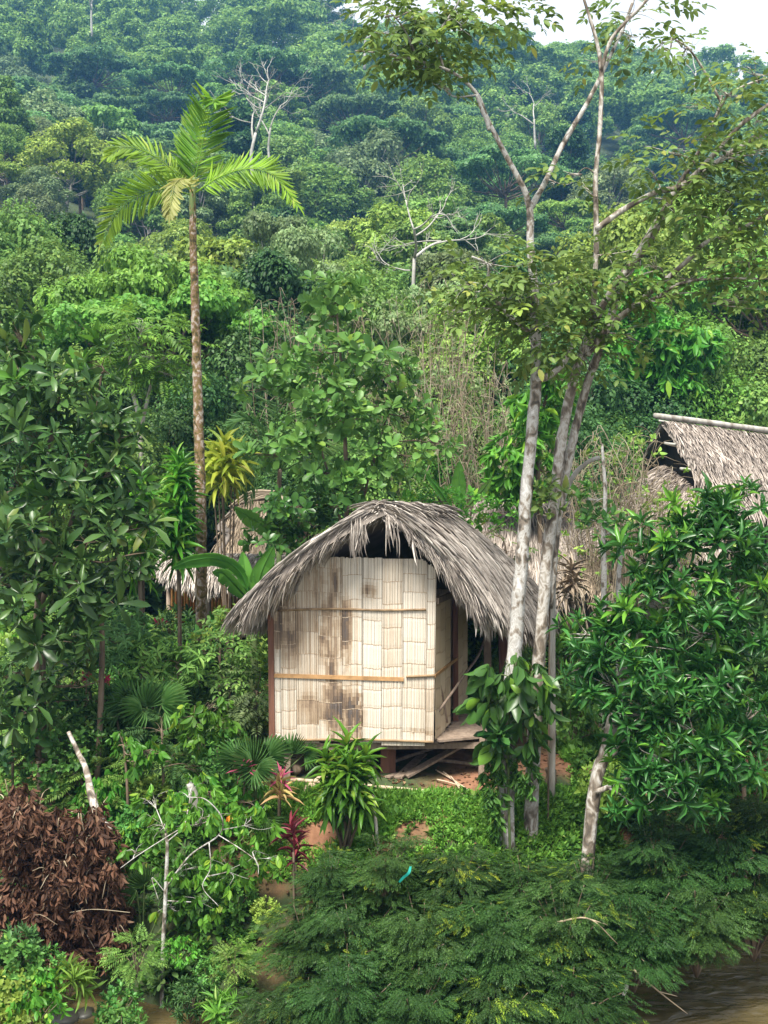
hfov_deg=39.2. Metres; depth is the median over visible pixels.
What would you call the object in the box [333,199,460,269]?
forest tree
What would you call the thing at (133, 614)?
shrub
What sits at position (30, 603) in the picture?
shrub
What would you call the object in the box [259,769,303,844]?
cordyline
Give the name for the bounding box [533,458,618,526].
forest tree
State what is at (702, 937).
feathery bush
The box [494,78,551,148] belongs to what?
bare tree
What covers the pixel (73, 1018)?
stone
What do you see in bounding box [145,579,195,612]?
shrub
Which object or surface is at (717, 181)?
forest tree
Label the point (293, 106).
forest tree
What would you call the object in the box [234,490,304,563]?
banana plant
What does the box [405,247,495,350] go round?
forest tree
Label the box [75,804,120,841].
shrub
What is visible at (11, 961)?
weed
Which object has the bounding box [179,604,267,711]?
shrub
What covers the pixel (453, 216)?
forest tree
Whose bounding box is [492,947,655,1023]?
feathery bush
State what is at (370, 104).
forest tree
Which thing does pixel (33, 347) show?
forest tree
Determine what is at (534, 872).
feathery bush
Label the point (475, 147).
forest tree
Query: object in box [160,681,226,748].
shrub
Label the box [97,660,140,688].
shrub
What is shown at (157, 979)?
shrub
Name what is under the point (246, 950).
weed
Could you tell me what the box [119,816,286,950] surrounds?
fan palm
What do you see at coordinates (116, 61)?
forest tree
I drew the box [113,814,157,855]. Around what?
shrub
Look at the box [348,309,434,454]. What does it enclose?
forest tree
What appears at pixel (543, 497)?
tree
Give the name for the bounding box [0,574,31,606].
shrub
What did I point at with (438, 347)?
dry thicket
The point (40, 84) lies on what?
forest tree
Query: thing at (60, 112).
forest tree
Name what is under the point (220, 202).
forest tree
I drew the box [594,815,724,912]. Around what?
feathery bush
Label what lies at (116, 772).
shrub
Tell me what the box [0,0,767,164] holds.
distant forest
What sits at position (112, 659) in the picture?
cassava shrub
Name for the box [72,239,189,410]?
forest tree
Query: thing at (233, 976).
weed
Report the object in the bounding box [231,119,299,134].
forest tree
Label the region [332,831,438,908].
feathery bush
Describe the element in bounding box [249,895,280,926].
weed
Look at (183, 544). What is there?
dracaena
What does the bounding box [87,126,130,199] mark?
forest tree
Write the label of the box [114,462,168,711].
dracaena
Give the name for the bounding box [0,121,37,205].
forest tree
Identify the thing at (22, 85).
forest tree
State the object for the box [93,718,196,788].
shrub
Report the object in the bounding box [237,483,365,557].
shrub
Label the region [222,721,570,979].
leaf litter
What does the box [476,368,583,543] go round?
broadleaf tree
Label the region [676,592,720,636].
shrub
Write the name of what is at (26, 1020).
weed
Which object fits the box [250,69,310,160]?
bare tree
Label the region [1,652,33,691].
shrub
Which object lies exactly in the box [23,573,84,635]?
shrub
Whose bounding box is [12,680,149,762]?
shrub
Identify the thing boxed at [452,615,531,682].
shrub
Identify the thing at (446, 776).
stick
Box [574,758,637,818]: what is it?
shrub
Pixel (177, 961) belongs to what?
weed
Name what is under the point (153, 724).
shrub
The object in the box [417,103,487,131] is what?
forest tree
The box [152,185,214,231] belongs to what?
forest tree
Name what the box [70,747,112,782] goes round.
shrub
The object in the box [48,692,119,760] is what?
shrub
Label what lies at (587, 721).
shrub
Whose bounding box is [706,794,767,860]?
feathery bush
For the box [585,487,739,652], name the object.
dry thicket
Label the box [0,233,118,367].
forest tree
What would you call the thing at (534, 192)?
forest tree
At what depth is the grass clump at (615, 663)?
21.87 m
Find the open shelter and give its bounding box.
[574,560,645,626]
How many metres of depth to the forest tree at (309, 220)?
110.28 m
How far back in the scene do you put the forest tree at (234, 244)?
84.57 m
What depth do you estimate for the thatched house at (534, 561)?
24.67 m
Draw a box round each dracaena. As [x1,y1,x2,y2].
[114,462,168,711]
[155,442,208,681]
[189,425,259,653]
[300,717,386,852]
[529,610,589,685]
[556,551,592,672]
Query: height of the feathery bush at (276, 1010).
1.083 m
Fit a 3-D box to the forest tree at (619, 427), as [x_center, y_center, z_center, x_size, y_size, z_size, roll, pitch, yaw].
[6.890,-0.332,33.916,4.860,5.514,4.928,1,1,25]
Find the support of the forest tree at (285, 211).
on the ground at (280, 895)
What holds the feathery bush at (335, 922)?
on the ground at (280, 895)
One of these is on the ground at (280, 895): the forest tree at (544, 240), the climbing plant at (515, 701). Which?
the forest tree at (544, 240)
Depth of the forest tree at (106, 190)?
99.91 m
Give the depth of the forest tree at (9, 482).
27.24 m
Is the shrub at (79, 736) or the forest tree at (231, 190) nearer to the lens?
the shrub at (79, 736)
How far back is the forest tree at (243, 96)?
203.50 m
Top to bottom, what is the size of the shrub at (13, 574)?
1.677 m
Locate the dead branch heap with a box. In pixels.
[0,780,138,993]
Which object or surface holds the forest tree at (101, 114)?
on the ground at (280, 895)
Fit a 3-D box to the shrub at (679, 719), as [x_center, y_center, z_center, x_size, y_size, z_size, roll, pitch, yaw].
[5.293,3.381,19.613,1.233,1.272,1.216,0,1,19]
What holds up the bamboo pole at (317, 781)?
on the ground at (280, 895)
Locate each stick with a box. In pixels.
[435,769,464,786]
[436,779,459,786]
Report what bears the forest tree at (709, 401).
on the ground at (280, 895)
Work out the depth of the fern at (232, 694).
20.09 m
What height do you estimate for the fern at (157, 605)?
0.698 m
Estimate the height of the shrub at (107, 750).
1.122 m
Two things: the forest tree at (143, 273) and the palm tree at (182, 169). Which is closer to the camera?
the palm tree at (182, 169)
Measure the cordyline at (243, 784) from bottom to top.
1.394 m
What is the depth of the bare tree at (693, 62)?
228.30 m
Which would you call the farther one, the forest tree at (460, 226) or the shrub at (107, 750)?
the forest tree at (460, 226)
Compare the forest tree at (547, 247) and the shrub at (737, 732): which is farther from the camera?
the forest tree at (547, 247)
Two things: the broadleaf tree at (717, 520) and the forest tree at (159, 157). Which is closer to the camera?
the broadleaf tree at (717, 520)
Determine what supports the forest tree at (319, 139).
on the ground at (280, 895)
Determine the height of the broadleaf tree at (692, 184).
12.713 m
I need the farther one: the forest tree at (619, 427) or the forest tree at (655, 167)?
the forest tree at (655, 167)
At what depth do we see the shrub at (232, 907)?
14.94 m
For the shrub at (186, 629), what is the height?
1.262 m
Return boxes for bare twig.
[557,917,617,943]
[634,970,687,1013]
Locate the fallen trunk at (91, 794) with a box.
[67,731,112,830]
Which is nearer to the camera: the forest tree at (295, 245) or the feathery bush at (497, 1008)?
the feathery bush at (497, 1008)
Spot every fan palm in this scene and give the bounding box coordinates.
[103,674,191,741]
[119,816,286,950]
[212,732,322,808]
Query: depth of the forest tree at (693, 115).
196.69 m
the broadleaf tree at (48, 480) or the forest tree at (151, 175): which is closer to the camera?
the broadleaf tree at (48, 480)
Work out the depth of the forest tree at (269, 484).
27.96 m
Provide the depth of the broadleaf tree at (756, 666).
17.03 m
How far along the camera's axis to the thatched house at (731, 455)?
30.02 m
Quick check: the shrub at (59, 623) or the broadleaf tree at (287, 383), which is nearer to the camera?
the broadleaf tree at (287, 383)
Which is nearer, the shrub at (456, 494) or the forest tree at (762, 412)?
the shrub at (456, 494)
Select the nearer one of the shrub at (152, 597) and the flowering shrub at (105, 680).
the flowering shrub at (105, 680)
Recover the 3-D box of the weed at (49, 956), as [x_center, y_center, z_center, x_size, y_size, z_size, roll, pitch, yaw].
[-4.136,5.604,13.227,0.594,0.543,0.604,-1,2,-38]
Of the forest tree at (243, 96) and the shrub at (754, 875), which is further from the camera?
the forest tree at (243, 96)
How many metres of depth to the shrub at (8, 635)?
21.99 m
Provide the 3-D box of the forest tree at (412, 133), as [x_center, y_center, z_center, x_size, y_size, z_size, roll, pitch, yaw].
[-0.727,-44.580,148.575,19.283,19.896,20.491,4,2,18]
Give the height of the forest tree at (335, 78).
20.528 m
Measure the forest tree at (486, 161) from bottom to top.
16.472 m
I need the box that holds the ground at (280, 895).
[0,15,767,1010]
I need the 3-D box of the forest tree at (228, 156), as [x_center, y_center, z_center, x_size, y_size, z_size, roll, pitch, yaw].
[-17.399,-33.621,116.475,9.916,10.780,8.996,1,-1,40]
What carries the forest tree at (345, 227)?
on the ground at (280, 895)
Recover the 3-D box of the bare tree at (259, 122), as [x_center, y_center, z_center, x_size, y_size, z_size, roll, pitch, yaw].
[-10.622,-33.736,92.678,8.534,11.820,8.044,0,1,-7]
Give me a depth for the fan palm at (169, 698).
17.22 m
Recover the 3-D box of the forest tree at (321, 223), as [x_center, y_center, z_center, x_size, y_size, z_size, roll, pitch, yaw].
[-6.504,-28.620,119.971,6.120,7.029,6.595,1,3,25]
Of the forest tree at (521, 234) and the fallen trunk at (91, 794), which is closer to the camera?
the fallen trunk at (91, 794)
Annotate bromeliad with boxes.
[473,713,515,752]
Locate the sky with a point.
(732, 22)
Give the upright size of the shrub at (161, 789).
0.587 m
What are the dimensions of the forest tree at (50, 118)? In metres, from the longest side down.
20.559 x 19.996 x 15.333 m
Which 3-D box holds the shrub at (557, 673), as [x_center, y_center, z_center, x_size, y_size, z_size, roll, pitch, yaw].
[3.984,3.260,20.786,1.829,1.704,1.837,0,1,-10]
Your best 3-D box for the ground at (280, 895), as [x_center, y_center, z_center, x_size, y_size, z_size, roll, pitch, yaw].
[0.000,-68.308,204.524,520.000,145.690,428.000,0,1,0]
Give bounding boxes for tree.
[0,36,14,58]
[0,52,48,86]
[0,74,37,146]
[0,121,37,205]
[0,154,28,180]
[0,159,11,184]
[0,164,77,215]
[0,180,67,240]
[0,194,83,318]
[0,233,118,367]
[0,288,163,805]
[0,318,69,447]
[0,343,166,546]
[0,370,67,584]
[0,412,117,579]
[0,492,179,799]
[1,106,59,184]
[2,75,84,107]
[6,117,130,212]
[8,114,63,171]
[18,275,153,417]
[19,85,104,139]
[27,100,144,134]
[28,340,189,438]
[31,276,307,410]
[32,244,254,362]
[34,81,66,92]
[34,430,192,603]
[42,42,145,93]
[46,208,104,274]
[53,58,101,100]
[53,140,110,207]
[57,142,107,214]
[59,124,100,209]
[68,102,146,203]
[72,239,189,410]
[77,294,227,476]
[81,92,147,120]
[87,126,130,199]
[89,0,92,36]
[89,169,162,234]
[89,216,140,245]
[94,80,304,651]
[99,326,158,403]
[99,459,208,598]
[101,233,136,263]
[105,730,170,813]
[107,181,186,244]
[114,141,160,164]
[114,152,165,180]
[116,392,218,587]
[116,772,286,1005]
[121,61,223,110]
[123,81,173,123]
[125,165,170,230]
[126,269,263,416]
[127,358,258,551]
[131,89,192,123]
[136,121,188,144]
[136,218,213,254]
[142,151,177,166]
[143,128,265,164]
[146,218,218,250]
[149,317,284,450]
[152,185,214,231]
[167,149,235,235]
[167,229,260,271]
[168,75,240,132]
[168,696,241,783]
[173,262,312,323]
[183,82,256,133]
[183,105,262,161]
[184,401,316,552]
[196,187,289,228]
[201,43,322,106]
[203,320,364,495]
[204,234,258,262]
[209,247,324,413]
[210,55,312,183]
[212,149,249,187]
[215,175,284,246]
[223,344,416,545]
[230,269,466,520]
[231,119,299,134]
[234,290,390,538]
[235,75,266,110]
[236,161,308,193]
[240,210,313,284]
[241,167,280,226]
[249,447,343,543]
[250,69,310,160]
[252,79,321,135]
[253,133,318,204]
[255,119,328,190]
[255,224,362,331]
[256,381,404,544]
[257,203,303,245]
[263,58,355,98]
[277,75,344,150]
[279,159,377,224]
[292,254,428,401]
[295,126,351,160]
[296,220,351,261]
[298,215,319,223]
[303,93,402,147]
[305,429,444,541]
[307,124,423,218]
[307,257,381,280]
[316,221,327,226]
[322,114,448,186]
[322,216,387,251]
[324,0,419,69]
[329,0,715,852]
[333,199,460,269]
[336,256,388,284]
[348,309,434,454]
[351,218,526,269]
[352,134,364,148]
[355,370,495,470]
[360,158,511,300]
[362,149,410,189]
[364,150,484,218]
[370,219,459,277]
[372,262,449,292]
[380,95,438,131]
[382,93,465,151]
[382,277,502,448]
[387,434,479,506]
[388,147,494,187]
[402,194,464,228]
[402,296,569,427]
[402,363,509,474]
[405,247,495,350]
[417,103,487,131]
[428,134,522,198]
[436,172,499,206]
[438,400,581,509]
[439,211,467,219]
[439,462,507,508]
[442,111,507,148]
[449,143,574,209]
[451,204,526,228]
[461,201,551,238]
[464,245,570,413]
[465,212,535,270]
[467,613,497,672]
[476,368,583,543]
[487,192,526,243]
[490,321,640,467]
[490,384,647,521]
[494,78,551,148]
[499,98,571,185]
[499,131,545,192]
[509,228,551,244]
[510,0,767,838]
[515,194,534,205]
[525,231,593,260]
[526,172,539,194]
[531,472,576,819]
[533,198,607,229]
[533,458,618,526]
[536,124,593,231]
[539,199,742,349]
[541,150,617,255]
[542,104,595,154]
[544,268,664,442]
[544,470,767,960]
[547,214,590,248]
[550,217,605,265]
[562,153,659,217]
[568,132,590,159]
[577,413,653,506]
[581,565,767,889]
[585,265,728,413]
[587,151,606,167]
[587,371,701,473]
[609,285,767,456]
[620,197,670,230]
[629,99,733,160]
[636,322,767,442]
[638,153,682,181]
[640,166,665,182]
[641,187,767,336]
[642,148,732,182]
[646,181,676,188]
[650,176,763,211]
[664,241,767,357]
[664,249,767,344]
[675,27,701,93]
[710,141,767,182]
[715,172,767,187]
[722,328,767,535]
[725,209,767,236]
[727,198,764,216]
[730,147,767,178]
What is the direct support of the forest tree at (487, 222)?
on the ground at (280, 895)
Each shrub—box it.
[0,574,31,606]
[0,584,29,633]
[0,627,24,662]
[0,631,18,644]
[0,642,33,700]
[0,664,54,786]
[0,704,91,771]
[0,770,36,802]
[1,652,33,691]
[4,701,106,800]
[6,561,35,601]
[7,588,74,632]
[11,662,97,708]
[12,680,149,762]
[21,569,82,620]
[21,674,88,747]
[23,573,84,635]
[37,744,131,821]
[45,608,87,635]
[46,615,149,732]
[47,596,111,635]
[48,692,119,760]
[55,656,105,686]
[58,642,117,691]
[60,704,131,776]
[68,769,130,820]
[70,632,140,678]
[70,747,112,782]
[71,670,110,748]
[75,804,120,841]
[81,665,137,695]
[85,567,147,619]
[87,711,147,764]
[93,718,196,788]
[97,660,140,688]
[101,758,144,785]
[104,574,165,610]
[106,605,202,709]
[109,610,152,635]
[113,596,130,617]
[113,632,209,744]
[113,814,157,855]
[114,801,159,843]
[119,708,228,801]
[128,706,193,768]
[132,774,170,809]
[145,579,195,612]
[145,605,182,644]
[146,949,201,996]
[147,602,195,640]
[150,862,209,929]
[154,618,167,682]
[156,671,209,706]
[157,776,271,839]
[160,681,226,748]
[169,620,242,697]
[169,639,191,671]
[170,726,209,744]
[171,611,225,650]
[172,807,197,836]
[173,616,231,653]
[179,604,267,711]
[181,869,223,927]
[187,723,249,792]
[189,605,230,713]
[190,650,248,711]
[191,656,248,697]
[206,660,268,741]
[211,700,268,748]
[211,873,259,926]
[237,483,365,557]
[247,634,267,672]
[401,483,518,625]
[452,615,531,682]
[452,634,498,682]
[467,621,495,671]
[468,627,532,667]
[469,500,538,560]
[542,678,602,750]
[545,622,612,682]
[547,639,628,686]
[559,605,596,623]
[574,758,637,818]
[622,800,654,833]
[631,782,702,864]
[644,667,693,724]
[653,739,703,798]
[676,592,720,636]
[677,799,723,843]
[682,693,731,727]
[697,774,730,805]
[698,685,767,957]
[725,762,761,791]
[742,869,766,881]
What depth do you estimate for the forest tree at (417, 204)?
79.38 m
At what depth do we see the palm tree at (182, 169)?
20.77 m
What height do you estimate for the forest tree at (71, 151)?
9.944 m
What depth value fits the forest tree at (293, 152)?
136.56 m
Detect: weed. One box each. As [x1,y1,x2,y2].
[0,920,53,971]
[0,930,44,1002]
[0,966,46,1022]
[0,983,73,1023]
[0,1002,45,1023]
[3,964,68,1013]
[23,943,72,990]
[37,952,106,1015]
[92,978,144,1023]
[93,1000,149,1023]
[96,922,171,996]
[159,973,214,1023]
[161,935,201,969]
[191,957,226,991]
[194,983,247,1023]
[204,934,266,991]
[227,933,279,971]
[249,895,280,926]
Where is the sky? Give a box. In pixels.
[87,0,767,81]
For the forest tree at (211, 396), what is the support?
on the ground at (280, 895)
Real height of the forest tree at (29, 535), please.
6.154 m
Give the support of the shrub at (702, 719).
on the ground at (280, 895)
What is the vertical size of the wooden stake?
0.820 m
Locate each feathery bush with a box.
[220,969,361,1023]
[247,897,367,982]
[280,873,422,995]
[280,936,427,1023]
[286,842,382,915]
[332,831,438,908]
[353,946,476,1023]
[357,884,498,989]
[403,954,587,1023]
[404,842,516,904]
[410,886,565,992]
[474,849,581,918]
[485,873,655,987]
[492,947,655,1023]
[540,852,632,918]
[564,882,704,994]
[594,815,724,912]
[623,873,767,977]
[660,815,767,895]
[688,871,767,960]
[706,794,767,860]
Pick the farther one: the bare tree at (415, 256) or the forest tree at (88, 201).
the forest tree at (88, 201)
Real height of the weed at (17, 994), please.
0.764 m
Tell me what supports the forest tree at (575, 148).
on the ground at (280, 895)
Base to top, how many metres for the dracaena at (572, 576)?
3.007 m
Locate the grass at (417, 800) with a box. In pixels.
[245,733,654,993]
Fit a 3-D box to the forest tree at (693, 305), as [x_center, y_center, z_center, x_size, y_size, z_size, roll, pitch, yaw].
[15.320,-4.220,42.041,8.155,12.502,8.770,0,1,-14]
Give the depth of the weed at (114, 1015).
13.09 m
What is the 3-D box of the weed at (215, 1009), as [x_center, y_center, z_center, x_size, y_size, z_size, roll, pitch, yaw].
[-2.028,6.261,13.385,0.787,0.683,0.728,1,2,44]
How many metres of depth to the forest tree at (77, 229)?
47.54 m
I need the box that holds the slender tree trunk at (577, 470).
[549,456,600,796]
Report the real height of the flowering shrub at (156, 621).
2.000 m
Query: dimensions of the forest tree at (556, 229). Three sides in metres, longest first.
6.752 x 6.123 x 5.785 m
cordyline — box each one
[227,759,257,842]
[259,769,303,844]
[264,762,295,815]
[268,807,313,953]
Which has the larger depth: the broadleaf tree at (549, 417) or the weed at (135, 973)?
the broadleaf tree at (549, 417)
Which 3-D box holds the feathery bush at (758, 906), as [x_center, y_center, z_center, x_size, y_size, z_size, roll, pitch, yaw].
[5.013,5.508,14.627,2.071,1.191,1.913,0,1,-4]
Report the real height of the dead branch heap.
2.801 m
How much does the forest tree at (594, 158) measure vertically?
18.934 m
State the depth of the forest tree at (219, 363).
31.76 m
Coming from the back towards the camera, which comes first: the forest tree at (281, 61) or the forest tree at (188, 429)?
the forest tree at (281, 61)
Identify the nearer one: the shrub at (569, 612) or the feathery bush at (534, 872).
the feathery bush at (534, 872)
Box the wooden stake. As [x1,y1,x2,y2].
[372,794,379,850]
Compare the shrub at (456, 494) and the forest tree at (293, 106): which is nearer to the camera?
the shrub at (456, 494)
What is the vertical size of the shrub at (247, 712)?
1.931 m
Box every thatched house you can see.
[152,489,299,643]
[463,500,586,645]
[579,413,767,594]
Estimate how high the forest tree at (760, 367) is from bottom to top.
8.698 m
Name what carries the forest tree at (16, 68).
on the ground at (280, 895)
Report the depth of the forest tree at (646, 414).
34.84 m
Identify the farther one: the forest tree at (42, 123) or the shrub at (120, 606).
the forest tree at (42, 123)
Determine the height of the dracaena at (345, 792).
2.096 m
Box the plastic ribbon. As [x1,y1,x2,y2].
[399,866,411,882]
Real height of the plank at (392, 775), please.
0.095 m
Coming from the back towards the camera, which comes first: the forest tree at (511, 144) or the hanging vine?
the forest tree at (511, 144)
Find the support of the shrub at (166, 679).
on the ground at (280, 895)
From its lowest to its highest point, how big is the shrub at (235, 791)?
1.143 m
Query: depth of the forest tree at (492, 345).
33.90 m
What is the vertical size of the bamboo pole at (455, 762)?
0.100 m
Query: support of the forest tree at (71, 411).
on the ground at (280, 895)
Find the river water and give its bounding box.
[2,937,767,1023]
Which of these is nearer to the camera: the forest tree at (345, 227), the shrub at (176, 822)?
the shrub at (176, 822)
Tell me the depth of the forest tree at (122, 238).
92.14 m
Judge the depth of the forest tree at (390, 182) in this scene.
168.61 m
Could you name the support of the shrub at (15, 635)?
on the ground at (280, 895)
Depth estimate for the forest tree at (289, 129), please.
147.55 m
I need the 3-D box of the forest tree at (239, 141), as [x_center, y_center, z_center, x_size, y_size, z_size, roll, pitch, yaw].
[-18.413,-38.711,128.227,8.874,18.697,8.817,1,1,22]
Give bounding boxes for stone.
[46,1008,79,1023]
[78,1006,93,1019]
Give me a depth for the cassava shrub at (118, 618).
18.81 m
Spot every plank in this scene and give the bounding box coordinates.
[385,771,398,778]
[394,753,426,778]
[405,740,472,777]
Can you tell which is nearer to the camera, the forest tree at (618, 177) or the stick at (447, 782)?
the stick at (447, 782)
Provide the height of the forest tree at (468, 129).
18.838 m
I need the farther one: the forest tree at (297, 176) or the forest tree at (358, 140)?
the forest tree at (358, 140)
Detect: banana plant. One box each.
[171,546,274,708]
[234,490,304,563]
[426,461,490,509]
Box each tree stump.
[186,782,201,826]
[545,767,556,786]
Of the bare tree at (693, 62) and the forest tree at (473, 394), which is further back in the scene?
the bare tree at (693, 62)
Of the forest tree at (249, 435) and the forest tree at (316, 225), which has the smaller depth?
the forest tree at (249, 435)
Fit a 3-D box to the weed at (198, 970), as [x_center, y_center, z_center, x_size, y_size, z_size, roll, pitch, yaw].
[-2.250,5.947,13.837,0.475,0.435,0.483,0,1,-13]
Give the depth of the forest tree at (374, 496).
27.65 m
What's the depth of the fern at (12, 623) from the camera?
24.81 m
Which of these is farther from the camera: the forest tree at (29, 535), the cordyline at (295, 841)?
the forest tree at (29, 535)
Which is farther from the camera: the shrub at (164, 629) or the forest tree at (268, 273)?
the forest tree at (268, 273)
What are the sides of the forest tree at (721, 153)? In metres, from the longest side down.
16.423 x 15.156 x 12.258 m
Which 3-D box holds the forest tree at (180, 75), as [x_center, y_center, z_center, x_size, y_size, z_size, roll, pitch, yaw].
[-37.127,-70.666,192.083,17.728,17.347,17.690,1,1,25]
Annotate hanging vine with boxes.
[475,745,543,858]
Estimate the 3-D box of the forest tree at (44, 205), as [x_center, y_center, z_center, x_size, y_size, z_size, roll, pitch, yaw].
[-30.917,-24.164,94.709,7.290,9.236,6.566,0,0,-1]
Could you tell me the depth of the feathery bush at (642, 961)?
13.52 m
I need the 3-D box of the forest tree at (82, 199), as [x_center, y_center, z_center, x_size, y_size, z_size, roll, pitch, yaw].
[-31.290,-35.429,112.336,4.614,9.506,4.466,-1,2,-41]
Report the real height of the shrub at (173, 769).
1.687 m
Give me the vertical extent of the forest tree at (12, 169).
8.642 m
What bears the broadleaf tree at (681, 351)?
on the ground at (280, 895)
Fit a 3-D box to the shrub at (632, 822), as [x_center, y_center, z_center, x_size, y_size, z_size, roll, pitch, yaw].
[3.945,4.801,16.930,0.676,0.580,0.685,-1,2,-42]
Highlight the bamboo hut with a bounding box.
[220,499,562,777]
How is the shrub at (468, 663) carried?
on the ground at (280, 895)
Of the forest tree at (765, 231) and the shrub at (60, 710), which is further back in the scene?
the forest tree at (765, 231)
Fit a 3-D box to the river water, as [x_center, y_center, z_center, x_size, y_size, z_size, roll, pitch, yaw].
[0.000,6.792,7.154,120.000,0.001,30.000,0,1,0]
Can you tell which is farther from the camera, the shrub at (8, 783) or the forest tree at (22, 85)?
the forest tree at (22, 85)
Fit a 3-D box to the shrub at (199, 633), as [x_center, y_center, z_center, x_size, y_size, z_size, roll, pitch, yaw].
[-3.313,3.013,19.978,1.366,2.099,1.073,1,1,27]
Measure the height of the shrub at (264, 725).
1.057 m
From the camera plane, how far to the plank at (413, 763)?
17.50 m
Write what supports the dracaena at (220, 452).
on the ground at (280, 895)
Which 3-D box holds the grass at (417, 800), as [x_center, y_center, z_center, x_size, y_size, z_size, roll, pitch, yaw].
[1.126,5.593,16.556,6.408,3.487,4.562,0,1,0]
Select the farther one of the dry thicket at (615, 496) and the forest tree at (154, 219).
the forest tree at (154, 219)
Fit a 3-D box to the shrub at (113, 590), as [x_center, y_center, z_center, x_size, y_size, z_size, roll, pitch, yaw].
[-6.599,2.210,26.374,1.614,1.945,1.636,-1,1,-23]
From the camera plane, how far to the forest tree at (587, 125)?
193.35 m
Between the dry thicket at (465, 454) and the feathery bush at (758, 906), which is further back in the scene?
the dry thicket at (465, 454)
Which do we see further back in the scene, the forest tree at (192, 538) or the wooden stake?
the forest tree at (192, 538)
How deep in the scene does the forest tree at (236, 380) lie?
31.07 m
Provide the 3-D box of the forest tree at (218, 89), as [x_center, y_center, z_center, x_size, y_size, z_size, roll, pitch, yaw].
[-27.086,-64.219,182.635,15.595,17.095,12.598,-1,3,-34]
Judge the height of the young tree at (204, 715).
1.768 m
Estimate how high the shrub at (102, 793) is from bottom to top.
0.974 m
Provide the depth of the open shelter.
23.50 m
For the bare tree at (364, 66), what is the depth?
188.36 m
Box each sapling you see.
[568,444,646,729]
[606,527,637,717]
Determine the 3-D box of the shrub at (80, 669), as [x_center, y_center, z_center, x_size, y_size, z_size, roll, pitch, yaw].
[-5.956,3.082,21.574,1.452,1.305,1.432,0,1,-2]
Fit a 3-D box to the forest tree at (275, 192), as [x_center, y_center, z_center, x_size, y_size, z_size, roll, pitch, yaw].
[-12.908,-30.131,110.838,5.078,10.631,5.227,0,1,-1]
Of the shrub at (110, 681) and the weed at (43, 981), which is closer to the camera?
the weed at (43, 981)
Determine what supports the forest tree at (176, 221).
on the ground at (280, 895)
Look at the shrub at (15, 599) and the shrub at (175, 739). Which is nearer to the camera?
the shrub at (175, 739)
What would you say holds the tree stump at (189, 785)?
attached to the young tree at (219, 869)
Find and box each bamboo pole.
[290,778,464,795]
[373,740,462,768]
[438,759,477,766]
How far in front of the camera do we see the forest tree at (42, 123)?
114.98 m
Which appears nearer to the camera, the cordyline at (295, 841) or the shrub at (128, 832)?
the cordyline at (295, 841)
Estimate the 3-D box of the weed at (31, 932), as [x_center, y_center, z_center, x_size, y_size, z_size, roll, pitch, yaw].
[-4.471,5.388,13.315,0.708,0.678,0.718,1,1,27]
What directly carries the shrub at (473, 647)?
on the ground at (280, 895)
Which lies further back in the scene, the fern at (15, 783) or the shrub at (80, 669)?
the shrub at (80, 669)
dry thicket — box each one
[348,278,509,486]
[377,358,549,513]
[529,425,715,652]
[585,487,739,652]
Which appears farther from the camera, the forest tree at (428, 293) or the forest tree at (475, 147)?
the forest tree at (475, 147)
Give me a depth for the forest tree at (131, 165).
112.40 m
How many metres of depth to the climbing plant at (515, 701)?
15.27 m
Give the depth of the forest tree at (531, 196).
165.10 m
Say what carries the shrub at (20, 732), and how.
on the ground at (280, 895)
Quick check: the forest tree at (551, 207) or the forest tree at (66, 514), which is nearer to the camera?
the forest tree at (66, 514)
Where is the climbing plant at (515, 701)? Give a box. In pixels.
[452,652,571,852]
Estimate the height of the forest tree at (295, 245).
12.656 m
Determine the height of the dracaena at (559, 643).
2.048 m
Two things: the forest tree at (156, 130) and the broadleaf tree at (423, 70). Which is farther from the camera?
the forest tree at (156, 130)
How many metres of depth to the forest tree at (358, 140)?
194.30 m
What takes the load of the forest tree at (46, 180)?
on the ground at (280, 895)
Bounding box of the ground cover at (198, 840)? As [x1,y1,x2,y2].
[0,596,767,1009]
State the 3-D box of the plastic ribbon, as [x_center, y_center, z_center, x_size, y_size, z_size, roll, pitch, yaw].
[0.266,4.463,13.247,0.218,0.164,0.032,-1,2,-41]
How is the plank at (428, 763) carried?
on the ground at (280, 895)
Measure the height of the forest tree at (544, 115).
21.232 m
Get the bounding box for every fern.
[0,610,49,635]
[0,781,19,798]
[145,591,174,611]
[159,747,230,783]
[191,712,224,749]
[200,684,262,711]
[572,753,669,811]
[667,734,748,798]
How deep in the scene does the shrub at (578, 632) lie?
22.00 m
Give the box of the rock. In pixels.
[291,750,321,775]
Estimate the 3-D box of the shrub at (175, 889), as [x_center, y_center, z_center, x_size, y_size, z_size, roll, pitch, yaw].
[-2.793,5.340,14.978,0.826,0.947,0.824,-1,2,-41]
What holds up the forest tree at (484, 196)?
on the ground at (280, 895)
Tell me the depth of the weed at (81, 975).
13.12 m
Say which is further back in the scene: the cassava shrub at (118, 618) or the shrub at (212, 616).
the shrub at (212, 616)
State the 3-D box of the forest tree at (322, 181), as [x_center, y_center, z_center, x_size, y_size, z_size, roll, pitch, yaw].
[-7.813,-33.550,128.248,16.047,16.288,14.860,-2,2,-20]

